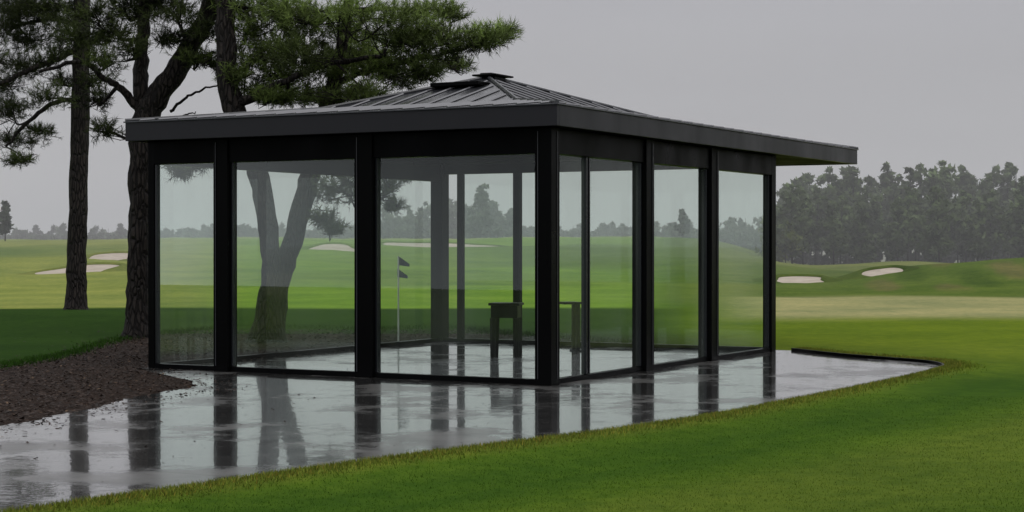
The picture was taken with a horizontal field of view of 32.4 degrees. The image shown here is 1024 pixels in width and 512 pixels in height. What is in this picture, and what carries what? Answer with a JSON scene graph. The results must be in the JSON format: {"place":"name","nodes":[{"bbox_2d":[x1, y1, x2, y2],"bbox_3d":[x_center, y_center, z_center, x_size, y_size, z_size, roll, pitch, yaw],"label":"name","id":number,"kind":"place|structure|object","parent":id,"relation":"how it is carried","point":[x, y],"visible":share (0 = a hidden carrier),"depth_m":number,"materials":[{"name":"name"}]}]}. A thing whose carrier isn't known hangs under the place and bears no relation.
{"place":"outdoors","nodes":[
{"label":"outdoors","id":0,"kind":"place"},
{"bbox_2d":[0,342,938,511],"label":"concrete pavement","id":1,"kind":"structure","parent":0,"point":[615,400],"depth_m":16.93,"materials":[{"name":"grey concrete"}]},
{"bbox_2d":[123,73,858,385],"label":"glass pavilion","id":2,"kind":"structure","parent":1,"relation":"on","point":[436,135],"depth_m":22.02,"materials":[{"name":"black paint"}]},
{"bbox_2d":[488,302,523,356],"bbox_3d":[-0.083,1.043,25.004,0.440,0.760,0.400,0,0,10],"label":"side table","id":3,"kind":"object","parent":1,"relation":"on","point":[505,310],"visible":1,"depth_m":24.86,"materials":[{"name":"black wood"}]},
{"bbox_2d":[791,348,943,368],"bbox_3d":[5.042,1.422,24.244,0.715,0.070,4.508,0,0,-13],"label":"slab edging","id":4,"kind":"object","parent":1,"relation":"on","point":[871,357],"visible":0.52,"depth_m":24.52,"materials":[{"name":"black paint"}]},
{"bbox_2d":[0,236,1023,511],"bbox_3d":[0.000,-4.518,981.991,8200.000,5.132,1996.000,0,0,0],"label":"ground","id":5,"kind":"structure","parent":0,"point":[956,308],"depth_m":36.84,"materials":[{"name":"green plant"}]},
{"bbox_2d":[0,201,13,240],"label":"pine tree","id":6,"kind":"object","parent":5,"relation":"on","point":[6,225],"visible":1,"depth_m":149.78,"materials":[{"name":"green plant"}]},
{"bbox_2d":[0,0,125,309],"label":"pine tree","id":7,"kind":"object","parent":5,"relation":"on","point":[43,12],"visible":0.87,"depth_m":41.29,"materials":[{"name":"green plant"}]},
{"bbox_2d":[16,262,126,274],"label":"sand bunker","id":8,"kind":"object","parent":5,"relation":"on","point":[103,266],"visible":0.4,"depth_m":77.67,"materials":[{"name":"beige sand"}]},
{"bbox_2d":[86,251,160,260],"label":"sand bunker","id":9,"kind":"object","parent":5,"relation":"on","point":[117,255],"visible":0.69,"depth_m":94.74,"materials":[{"name":"beige sand"}]},
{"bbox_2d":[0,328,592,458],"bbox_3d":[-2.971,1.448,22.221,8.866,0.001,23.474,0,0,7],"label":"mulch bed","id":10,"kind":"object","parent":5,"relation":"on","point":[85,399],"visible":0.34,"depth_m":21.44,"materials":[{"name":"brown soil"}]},
{"bbox_2d":[38,0,237,338],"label":"pine tree","id":11,"kind":"object","parent":10,"relation":"on","point":[144,100],"visible":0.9,"depth_m":30.00,"materials":[{"name":"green plant"}]},
{"bbox_2d":[160,0,523,342],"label":"pine tree","id":12,"kind":"object","parent":10,"relation":"on","point":[285,53],"visible":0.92,"depth_m":28.62,"materials":[{"name":"green plant"}]},
{"bbox_2d":[397,256,409,340],"bbox_3d":[-1.771,0.711,28.426,0.242,1.420,0.120,0,0,0],"label":"golf flag","id":13,"kind":"object","parent":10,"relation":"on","point":[401,262],"visible":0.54,"depth_m":28.42,"materials":[{"name":"black fabric"}]},
{"bbox_2d":[0,322,654,368],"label":"rough grass","id":14,"kind":"structure","parent":5,"relation":"on","point":[46,356],"depth_m":28.86,"materials":[{"name":"green plant"}]},
{"bbox_2d":[301,242,353,251],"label":"sand bunker","id":15,"kind":"object","parent":5,"relation":"on","point":[340,246],"visible":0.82,"depth_m":113.21,"materials":[{"name":"beige sand"}]},
{"bbox_2d":[0,198,793,260],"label":"hazy tree line","id":16,"kind":"object","parent":5,"relation":"on","point":[740,234],"visible":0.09,"depth_m":263.38,"materials":[{"name":"green plant"}]},
{"bbox_2d":[381,241,511,246],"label":"sand bunker","id":17,"kind":"object","parent":5,"relation":"on","point":[418,244],"visible":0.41,"depth_m":124.69,"materials":[{"name":"beige sand"}]},
{"bbox_2d":[465,183,495,237],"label":"pine tree","id":18,"kind":"object","parent":5,"relation":"on","point":[477,220],"visible":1,"depth_m":209.46,"materials":[{"name":"green plant"}]},
{"bbox_2d":[0,346,1023,511],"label":"turf edge","id":19,"kind":"object","parent":5,"relation":"on","point":[996,376],"visible":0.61,"depth_m":13.29,"materials":[{"name":"green plant"}]},
{"bbox_2d":[673,208,690,234],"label":"pine tree","id":20,"kind":"object","parent":5,"relation":"on","point":[682,227],"visible":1,"depth_m":184.59,"materials":[{"name":"green plant"}]},
{"bbox_2d":[752,274,842,282],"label":"sand bunker","id":21,"kind":"object","parent":5,"relation":"on","point":[797,278],"visible":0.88,"depth_m":73.55,"materials":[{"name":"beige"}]},
{"bbox_2d":[836,265,918,279],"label":"sand bunker","id":22,"kind":"object","parent":5,"relation":"on","point":[871,272],"visible":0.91,"depth_m":74.32,"materials":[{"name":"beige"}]},
{"bbox_2d":[755,160,1023,264],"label":"distant tree line","id":23,"kind":"object","parent":5,"relation":"on","point":[843,220],"visible":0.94,"depth_m":150.20,"materials":[{"name":"green plant"}]},
{"bbox_2d":[0,0,1023,237],"label":"sky","id":24,"kind":"structure","parent":0,"point":[903,83],"materials":[{"name":"grey"}]},
{"bbox_2d":[560,301,580,351],"bbox_3d":[0.860,1.048,26.200,0.290,0.735,0.280,0,0,-20],"label":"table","id":25,"kind":"object","parent":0,"point":[575,326],"visible":0.85,"depth_m":26.14,"materials":[{"name":"black wood"}]}
]}

